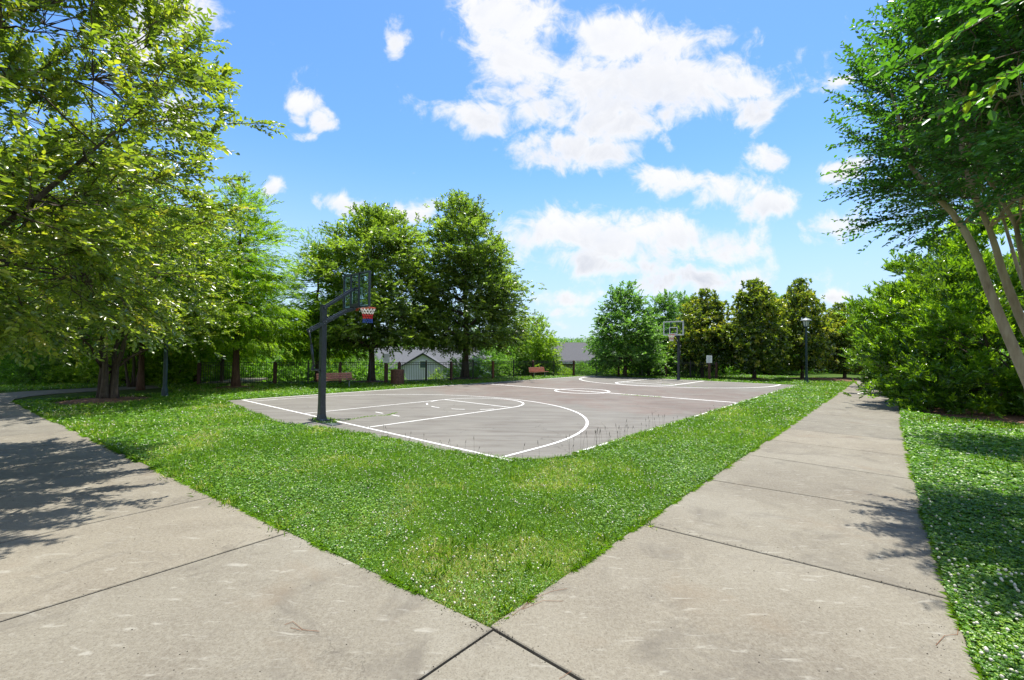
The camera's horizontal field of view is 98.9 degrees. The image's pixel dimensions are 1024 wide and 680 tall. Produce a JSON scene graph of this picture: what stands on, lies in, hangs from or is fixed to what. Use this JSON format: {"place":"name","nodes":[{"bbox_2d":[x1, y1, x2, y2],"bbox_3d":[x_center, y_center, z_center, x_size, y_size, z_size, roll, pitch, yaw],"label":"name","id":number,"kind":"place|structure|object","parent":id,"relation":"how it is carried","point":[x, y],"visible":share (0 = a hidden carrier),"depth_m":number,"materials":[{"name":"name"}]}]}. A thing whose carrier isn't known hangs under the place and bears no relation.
{"place":"outdoors","nodes":[
{"label":"outdoors","id":0,"kind":"place"},
{"bbox_2d":[0,378,267,401],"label":"path","id":1,"kind":"structure","parent":0,"point":[8,397],"depth_m":20.14,"materials":[{"name":"concrete"}]},
{"bbox_2d":[0,377,979,679],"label":"sidewalk","id":2,"kind":"structure","parent":0,"point":[706,591],"depth_m":3.65,"materials":[{"name":"concrete"}]},
{"bbox_2d":[13,426,959,679],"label":"soil crumbs","id":3,"kind":"object","parent":2,"relation":"on","point":[519,606],"visible":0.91,"depth_m":3.53,"materials":[{"name":"brown soil"}]},
{"bbox_2d":[512,588,566,615],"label":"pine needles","id":4,"kind":"object","parent":2,"relation":"on","point":[538,602],"visible":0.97,"depth_m":3.47,"materials":[{"name":"brown plant"}]},
{"bbox_2d":[0,343,1023,679],"bbox_3d":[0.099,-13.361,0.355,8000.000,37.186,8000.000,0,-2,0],"label":"ground","id":5,"kind":"structure","parent":0,"point":[444,469],"depth_m":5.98,"materials":[{"name":"green plant"}]},
{"bbox_2d":[0,340,59,381],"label":"bush","id":6,"kind":"object","parent":5,"relation":"on","point":[21,352],"visible":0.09,"depth_m":26.37,"materials":[{"name":"green plant"}]},
{"bbox_2d":[0,340,84,385],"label":"bush","id":7,"kind":"object","parent":5,"relation":"on","point":[28,371],"visible":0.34,"depth_m":24.63,"materials":[{"name":"green plant"}]},
{"bbox_2d":[7,346,109,383],"bbox_3d":[-29.781,1.773,28.749,6.277,4.775,5.885,1,-2,-29],"label":"bush","id":8,"kind":"object","parent":5,"relation":"on","point":[53,367],"visible":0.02,"depth_m":27.85,"materials":[{"name":"green plant"}]},
{"bbox_2d":[0,181,152,380],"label":"woodland tree","id":9,"kind":"object","parent":5,"relation":"on","point":[32,300],"depth_m":27.00,"materials":[{"name":"green plant"}]},
{"bbox_2d":[37,351,120,383],"bbox_3d":[-24.895,1.774,25.903,4.139,2.684,3.587,1,-2,-24],"label":"bush","id":10,"kind":"object","parent":5,"relation":"on","point":[67,369],"visible":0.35,"depth_m":24.88,"materials":[{"name":"green plant"}]},
{"bbox_2d":[17,189,206,383],"bbox_3d":[-22.184,-3.275,25.156,10.176,11.999,9.724,-1,-2,40],"label":"woodland tree","id":11,"kind":"object","parent":5,"relation":"on","point":[122,339],"depth_m":25.07,"materials":[{"name":"green plant"}]},
{"bbox_2d":[66,349,170,384],"bbox_3d":[-22.588,1.607,25.463,3.946,2.952,4.553,0,-2,0],"label":"bush","id":12,"kind":"object","parent":5,"relation":"on","point":[93,365],"visible":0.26,"depth_m":24.35,"materials":[{"name":"green plant"}]},
{"bbox_2d":[31,192,217,386],"bbox_3d":[-19.761,-2.738,22.949,9.158,10.799,8.752,2,-2,-40],"label":"woodland tree","id":13,"kind":"object","parent":5,"relation":"on","point":[133,383],"visible":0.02,"depth_m":22.67,"materials":[{"name":"green plant"}]},
{"bbox_2d":[10,189,243,390],"bbox_3d":[-17.992,-2.320,21.759,8.135,10.115,7.991,1,-2,-33],"label":"straight trunk tree","id":14,"kind":"object","parent":5,"relation":"on","point":[140,384],"visible":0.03,"depth_m":21.34,"materials":[{"name":"green plant"}]},
{"bbox_2d":[0,125,277,398],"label":"multi trunk tree","id":15,"kind":"object","parent":5,"relation":"on","point":[106,388],"visible":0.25,"depth_m":17.14,"materials":[{"name":"green plant"}]},
{"bbox_2d":[0,0,287,369],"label":"broadleaf tree","id":16,"kind":"object","parent":5,"relation":"on","point":[97,240],"visible":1,"depth_m":6.80,"materials":[{"name":"green plant"}]},
{"bbox_2d":[108,347,194,382],"bbox_3d":[-22.416,1.780,26.969,4.304,3.221,4.967,0,-2,10],"label":"bush","id":17,"kind":"object","parent":5,"relation":"on","point":[171,364],"visible":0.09,"depth_m":26.96,"materials":[{"name":"green plant"}]},
{"bbox_2d":[86,353,218,382],"bbox_3d":[-24.621,1.925,30.674,7.725,5.877,7.244,1,-2,-33],"label":"bush","id":18,"kind":"object","parent":5,"relation":"on","point":[206,380],"visible":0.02,"depth_m":30.75,"materials":[{"name":"green plant"}]},
{"bbox_2d":[161,290,169,397],"bbox_3d":[-14.461,0.071,18.332,0.740,4.660,0.740,0,-2,0],"label":"lamp post","id":19,"kind":"object","parent":5,"relation":"on","point":[164,391],"visible":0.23,"depth_m":18.24,"materials":[{"name":"black metal"}]},
{"bbox_2d":[125,349,219,384],"bbox_3d":[-20.334,1.639,26.402,5.174,3.355,4.484,-1,-2,37],"label":"bush","id":20,"kind":"object","parent":5,"relation":"on","point":[172,374],"visible":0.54,"depth_m":25.65,"materials":[{"name":"green plant"}]},
{"bbox_2d":[130,217,261,382],"bbox_3d":[-21.906,-2.332,30.527,9.973,12.577,8.937,-1,-2,41],"label":"bald cypress","id":21,"kind":"object","parent":5,"relation":"on","point":[217,367],"visible":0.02,"depth_m":29.60,"materials":[{"name":"green plant"}]},
{"bbox_2d":[177,360,231,383],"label":"bush","id":22,"kind":"object","parent":5,"relation":"on","point":[205,377],"visible":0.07,"depth_m":32.01,"materials":[{"name":"green plant"}]},
{"bbox_2d":[184,364,261,378],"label":"bush","id":23,"kind":"object","parent":5,"relation":"on","point":[230,372],"visible":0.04,"depth_m":33.44,"materials":[{"name":"green plant"}]},
{"bbox_2d":[168,233,282,381],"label":"woodland tree","id":24,"kind":"object","parent":5,"relation":"on","point":[216,358],"visible":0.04,"depth_m":27.02,"materials":[{"name":"green plant"}]},
{"bbox_2d":[130,171,321,385],"bbox_3d":[-14.705,-3.200,22.830,8.512,11.978,9.498,0,-2,0],"label":"bald cypress","id":25,"kind":"object","parent":5,"relation":"on","point":[250,342],"visible":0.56,"depth_m":23.06,"materials":[{"name":"green plant"}]},
{"bbox_2d":[208,354,282,383],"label":"bush","id":26,"kind":"object","parent":5,"relation":"on","point":[253,367],"visible":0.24,"depth_m":32.71,"materials":[{"name":"green plant"}]},
{"bbox_2d":[224,349,291,382],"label":"bush","id":27,"kind":"object","parent":5,"relation":"on","point":[261,368],"visible":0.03,"depth_m":34.83,"materials":[{"name":"green plant"}]},
{"bbox_2d":[249,350,312,382],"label":"bush","id":28,"kind":"object","parent":5,"relation":"on","point":[292,373],"visible":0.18,"depth_m":33.13,"materials":[{"name":"green plant"}]},
{"bbox_2d":[261,350,334,383],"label":"bush","id":29,"kind":"object","parent":5,"relation":"on","point":[281,377],"visible":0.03,"depth_m":33.31,"materials":[{"name":"green plant"}]},
{"bbox_2d":[259,225,375,380],"bbox_3d":[-12.123,-2.056,28.666,8.073,10.781,7.235,1,-2,-30],"label":"bald cypress","id":30,"kind":"object","parent":5,"relation":"on","point":[295,355],"visible":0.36,"depth_m":27.64,"materials":[{"name":"green plant"}]},
{"bbox_2d":[284,349,366,381],"bbox_3d":[-13.837,2.802,33.681,6.248,5.069,6.663,2,-2,-42],"label":"bush","id":31,"kind":"object","parent":5,"relation":"on","point":[303,377],"visible":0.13,"depth_m":32.59,"materials":[{"name":"green plant"}]},
{"bbox_2d":[316,372,354,387],"bbox_3d":[-9.281,2.139,23.164,0.589,0.868,1.950,-1,-2,41],"label":"park bench","id":32,"kind":"object","parent":5,"relation":"on","point":[337,376],"visible":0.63,"depth_m":23.37,"materials":[{"name":"red wood"}]},
{"bbox_2d":[312,350,390,381],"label":"bush","id":33,"kind":"object","parent":5,"relation":"on","point":[362,370],"visible":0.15,"depth_m":33.30,"materials":[{"name":"green plant"}]},
{"bbox_2d":[283,200,457,379],"bbox_3d":[-9.173,-2.975,28.736,10.162,11.927,9.610,-1,-2,40],"label":"oak tree","id":34,"kind":"object","parent":5,"relation":"on","point":[379,230],"visible":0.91,"depth_m":26.95,"materials":[{"name":"green plant"}]},
{"bbox_2d":[349,356,405,380],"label":"bush","id":35,"kind":"object","parent":5,"relation":"on","point":[382,368],"visible":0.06,"depth_m":36.18,"materials":[{"name":"green plant"}]},
{"bbox_2d":[383,354,389,382],"bbox_3d":[-7.773,1.763,27.061,0.400,1.840,0.200,1,-2,-14],"label":"notice board","id":36,"kind":"object","parent":5,"relation":"on","point":[386,359],"visible":0.88,"depth_m":26.98,"materials":[{"name":"brown wood"}]},
{"bbox_2d":[390,369,403,384],"bbox_3d":[-6.776,2.185,25.900,0.800,0.910,0.800,0,-2,0],"label":"litter bin","id":37,"kind":"object","parent":5,"relation":"on","point":[397,376],"visible":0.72,"depth_m":25.58,"materials":[{"name":"brown wood"}]},
{"bbox_2d":[156,465,663,569],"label":"grass tufts","id":38,"kind":"object","parent":5,"relation":"on","point":[236,499],"visible":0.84,"depth_m":5.47,"materials":[{"name":"green plant"}]},
{"bbox_2d":[367,346,472,380],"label":"blue house","id":39,"kind":"structure","parent":5,"relation":"on","point":[416,355],"depth_m":50.05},
{"bbox_2d":[419,360,425,368],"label":"window","id":40,"kind":"structure","parent":39,"relation":"in","point":[420,366],"depth_m":48.37,"materials":[{"name":"grey glass"}]},
{"bbox_2d":[424,367,459,379],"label":"bush","id":41,"kind":"object","parent":5,"relation":"on","point":[436,371],"visible":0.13,"depth_m":35.63,"materials":[{"name":"green plant"}]},
{"bbox_2d":[197,359,717,384],"bbox_3d":[-1.555,2.150,31.970,34.885,1.420,5.824,1,-2,-16],"label":"metal fence","id":42,"kind":"object","parent":5,"relation":"on","point":[572,364],"visible":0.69,"depth_m":29.58,"materials":[{"name":"black metal"}]},
{"bbox_2d":[380,187,546,377],"bbox_3d":[-3.415,-4.003,32.338,11.549,14.259,11.273,1,-2,-30],"label":"oak tree","id":43,"kind":"object","parent":5,"relation":"on","point":[480,265],"visible":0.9,"depth_m":30.10,"materials":[{"name":"green plant"}]},
{"bbox_2d":[440,357,490,379],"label":"bush","id":44,"kind":"object","parent":5,"relation":"on","point":[458,367],"visible":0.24,"depth_m":35.12,"materials":[{"name":"green plant"}]},
{"bbox_2d":[448,346,494,377],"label":"brown roofed house","id":45,"kind":"structure","parent":5,"relation":"on","point":[473,355],"depth_m":55.42,"materials":[{"name":"white"}]},
{"bbox_2d":[469,346,514,378],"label":"bush","id":46,"kind":"object","parent":5,"relation":"on","point":[493,357],"visible":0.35,"depth_m":36.38,"materials":[{"name":"green plant"}]},
{"bbox_2d":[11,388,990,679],"bbox_3d":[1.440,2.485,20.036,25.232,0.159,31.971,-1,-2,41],"label":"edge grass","id":47,"kind":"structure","parent":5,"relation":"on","point":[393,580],"depth_m":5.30,"materials":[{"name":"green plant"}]},
{"bbox_2d":[229,375,791,460],"bbox_3d":[3.299,2.662,22.202,14.940,0.127,28.054,-1,-2,41],"label":"court","id":48,"kind":"object","parent":5,"relation":"on","point":[511,418],"visible":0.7,"depth_m":15.00,"materials":[{"name":"asphalt"}]},
{"bbox_2d":[306,270,375,421],"bbox_3d":[-4.960,0.132,12.943,1.630,4.329,1.675,0,-2,-1],"label":"basketball hoop","id":49,"kind":"object","parent":48,"relation":"on","point":[322,326],"visible":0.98,"depth_m":12.48,"materials":[{"name":"grey metal"}]},
{"bbox_2d":[308,383,709,423],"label":"weeds","id":50,"kind":"object","parent":48,"relation":"on","point":[332,420],"visible":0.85,"depth_m":12.64,"materials":[{"name":"green plant"}]},
{"bbox_2d":[663,321,683,379],"bbox_3d":[12.096,0.780,32.536,1.630,4.329,1.675,0,-2,-1],"label":"basketball hoop","id":51,"kind":"object","parent":48,"relation":"on","point":[671,335],"visible":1,"depth_m":32.72,"materials":[{"name":"grey metal"}]},
{"bbox_2d":[483,346,539,377],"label":"bush","id":52,"kind":"object","parent":5,"relation":"on","point":[511,363],"visible":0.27,"depth_m":38.20,"materials":[{"name":"green plant"}]},
{"bbox_2d":[507,309,568,375],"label":"young tree","id":53,"kind":"object","parent":5,"relation":"on","point":[537,345],"visible":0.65,"depth_m":38.41,"materials":[{"name":"green plant"}]},
{"bbox_2d":[528,367,548,377],"bbox_3d":[2.067,2.512,34.010,0.589,0.868,1.950,-1,-2,41],"label":"park bench","id":54,"kind":"object","parent":5,"relation":"on","point":[532,369],"visible":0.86,"depth_m":34.03,"materials":[{"name":"red wood"}]},
{"bbox_2d":[55,377,1023,427],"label":"mulch","id":55,"kind":"object","parent":5,"relation":"on","point":[1009,418],"visible":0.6,"depth_m":16.09,"materials":[{"name":"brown wood"}]},
{"bbox_2d":[527,350,565,375],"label":"bush","id":56,"kind":"object","parent":5,"relation":"on","point":[555,367],"visible":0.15,"depth_m":39.01,"materials":[{"name":"green plant"}]},
{"bbox_2d":[559,368,570,375],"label":"bush","id":57,"kind":"object","parent":5,"relation":"on","point":[568,370],"visible":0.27,"depth_m":40.54,"materials":[{"name":"green plant"}]},
{"bbox_2d":[369,387,786,456],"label":"seed stalks","id":58,"kind":"object","parent":5,"relation":"on","point":[569,435],"visible":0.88,"depth_m":9.56,"materials":[{"name":"green plant"}]},
{"bbox_2d":[567,360,595,375],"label":"bush","id":59,"kind":"object","parent":5,"relation":"on","point":[583,370],"visible":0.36,"depth_m":40.75,"materials":[{"name":"green plant"}]},
{"bbox_2d":[582,363,610,375],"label":"bush","id":60,"kind":"object","parent":5,"relation":"on","point":[598,371],"visible":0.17,"depth_m":41.58,"materials":[{"name":"green plant"}]},
{"bbox_2d":[589,350,630,373],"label":"bush","id":61,"kind":"object","parent":5,"relation":"on","point":[608,367],"visible":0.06,"depth_m":41.95,"materials":[{"name":"green plant"}]},
{"bbox_2d":[606,367,647,374],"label":"bush","id":62,"kind":"object","parent":5,"relation":"on","point":[622,371],"visible":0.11,"depth_m":41.57,"materials":[{"name":"green plant"}]},
{"bbox_2d":[580,279,676,376],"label":"pyramidal tree","id":63,"kind":"object","parent":5,"relation":"on","point":[629,344],"visible":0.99,"depth_m":35.93,"materials":[{"name":"green plant"}]},
{"bbox_2d":[246,336,1023,362],"bbox_3d":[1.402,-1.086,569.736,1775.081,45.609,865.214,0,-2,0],"label":"distant wood","id":64,"kind":"object","parent":5,"relation":"on","point":[586,340],"depth_m":577.70,"materials":[{"name":"green plant"}]},
{"bbox_2d":[621,347,673,376],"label":"bush","id":65,"kind":"object","parent":5,"relation":"on","point":[645,373],"visible":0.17,"depth_m":39.71,"materials":[{"name":"green plant"}]},
{"bbox_2d":[627,321,688,376],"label":"pyramidal tree","id":66,"kind":"object","parent":5,"relation":"on","point":[665,344],"visible":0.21,"depth_m":40.02,"materials":[{"name":"green plant"}]},
{"bbox_2d":[644,344,685,376],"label":"bush","id":67,"kind":"object","parent":5,"relation":"on","point":[670,365],"visible":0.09,"depth_m":39.79,"materials":[{"name":"green plant"}]},
{"bbox_2d":[645,288,685,358],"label":"pyramidal tree","id":68,"kind":"object","parent":5,"relation":"on","point":[670,305],"visible":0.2,"depth_m":43.45,"materials":[{"name":"green plant"}]},
{"bbox_2d":[667,289,698,373],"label":"pyramidal tree","id":69,"kind":"object","parent":5,"relation":"on","point":[680,297],"visible":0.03,"depth_m":46.42,"materials":[{"name":"green plant"}]},
{"bbox_2d":[668,354,721,377],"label":"bush","id":70,"kind":"object","parent":5,"relation":"on","point":[693,373],"visible":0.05,"depth_m":39.91,"materials":[{"name":"green plant"}]},
{"bbox_2d":[667,288,749,377],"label":"magnolia tree","id":71,"kind":"object","parent":5,"relation":"on","point":[699,337],"visible":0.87,"depth_m":35.70,"materials":[{"name":"green plant"}]},
{"bbox_2d":[675,338,741,377],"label":"bush","id":72,"kind":"object","parent":5,"relation":"on","point":[729,370],"visible":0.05,"depth_m":40.08,"materials":[{"name":"green plant"}]},
{"bbox_2d":[706,355,711,379],"bbox_3d":[14.925,2.093,33.159,0.400,1.840,0.200,0,-2,24],"label":"notice board","id":73,"kind":"object","parent":5,"relation":"on","point":[708,359],"visible":1,"depth_m":33.09,"materials":[{"name":"white metal"}]},
{"bbox_2d":[711,277,802,377],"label":"magnolia tree","id":74,"kind":"object","parent":5,"relation":"on","point":[760,300],"visible":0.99,"depth_m":33.19,"materials":[{"name":"green plant"}]},
{"bbox_2d":[736,286,804,374],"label":"pyramidal tree","id":75,"kind":"object","parent":5,"relation":"on","point":[767,372],"visible":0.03,"depth_m":42.99,"materials":[{"name":"green plant"}]},
{"bbox_2d":[746,344,796,374],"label":"bush","id":76,"kind":"object","parent":5,"relation":"on","point":[779,370],"visible":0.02,"depth_m":41.51,"materials":[{"name":"green plant"}]},
{"bbox_2d":[776,344,817,373],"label":"bush","id":77,"kind":"object","parent":5,"relation":"on","point":[810,371],"visible":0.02,"depth_m":44.28,"materials":[{"name":"green plant"}]},
{"bbox_2d":[765,277,841,377],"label":"magnolia tree","id":78,"kind":"object","parent":5,"relation":"on","point":[799,296],"visible":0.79,"depth_m":34.22,"materials":[{"name":"green plant"}]},
{"bbox_2d":[800,317,811,381],"bbox_3d":[20.876,0.672,31.097,0.740,4.660,0.740,0,-2,0],"label":"lamp post","id":79,"kind":"object","parent":5,"relation":"on","point":[805,321],"visible":0.94,"depth_m":31.02,"materials":[{"name":"black metal"}]},
{"bbox_2d":[816,302,868,376],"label":"magnolia tree","id":80,"kind":"object","parent":5,"relation":"on","point":[840,342],"visible":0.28,"depth_m":35.23,"materials":[{"name":"green plant"}]},
{"bbox_2d":[819,0,1023,387],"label":"crape myrtle","id":81,"kind":"object","parent":5,"relation":"on","point":[1000,33],"visible":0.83,"depth_m":5.74,"materials":[{"name":"green plant"}]},
{"bbox_2d":[836,281,1008,387],"bbox_3d":[23.992,-0.423,25.510,7.326,7.590,7.590,1,-2,-10],"label":"evergreen shrub","id":82,"kind":"object","parent":5,"relation":"on","point":[853,339],"depth_m":26.78,"materials":[{"name":"green plant"}]},
{"bbox_2d":[834,200,1023,418],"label":"evergreen shrub","id":83,"kind":"object","parent":5,"relation":"on","point":[950,310],"visible":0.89,"depth_m":15.29,"materials":[{"name":"green plant"}]},
{"bbox_2d":[838,248,1023,397],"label":"evergreen shrub","id":84,"kind":"object","parent":5,"relation":"on","point":[865,375],"visible":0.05,"depth_m":21.52,"materials":[{"name":"green plant"}]},
{"bbox_2d":[863,73,1023,289],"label":"crape myrtle","id":85,"kind":"object","parent":5,"relation":"on","point":[1010,164],"visible":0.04,"depth_m":10.91,"materials":[{"name":"green plant"}]},
{"bbox_2d":[866,0,1023,143],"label":"overhanging tree","id":86,"kind":"object","parent":5,"relation":"on","point":[991,89],"visible":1,"depth_m":3.53,"materials":[{"name":"green plant"}]},
{"bbox_2d":[907,434,982,679],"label":"joint soil","id":87,"kind":"structure","parent":5,"relation":"on","point":[947,564],"depth_m":4.26,"materials":[{"name":"brown soil"}]},
{"bbox_2d":[909,414,1023,481],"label":"dry grass","id":88,"kind":"structure","parent":5,"relation":"on","point":[993,424],"depth_m":11.34,"materials":[{"name":"green plant"}]},
{"bbox_2d":[1003,295,1023,386],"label":"evergreen shrub","id":89,"kind":"object","parent":5,"relation":"on","point":[1021,343],"visible":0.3,"depth_m":14.37,"materials":[{"name":"green plant"}]},
{"bbox_2d":[0,0,1023,341],"label":"sky","id":90,"kind":"structure","parent":0,"point":[671,145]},
{"bbox_2d":[545,342,619,375],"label":"grey roofed house","id":91,"kind":"structure","parent":0,"point":[572,351],"depth_m":57.19,"materials":[{"name":"beige"}]}
]}

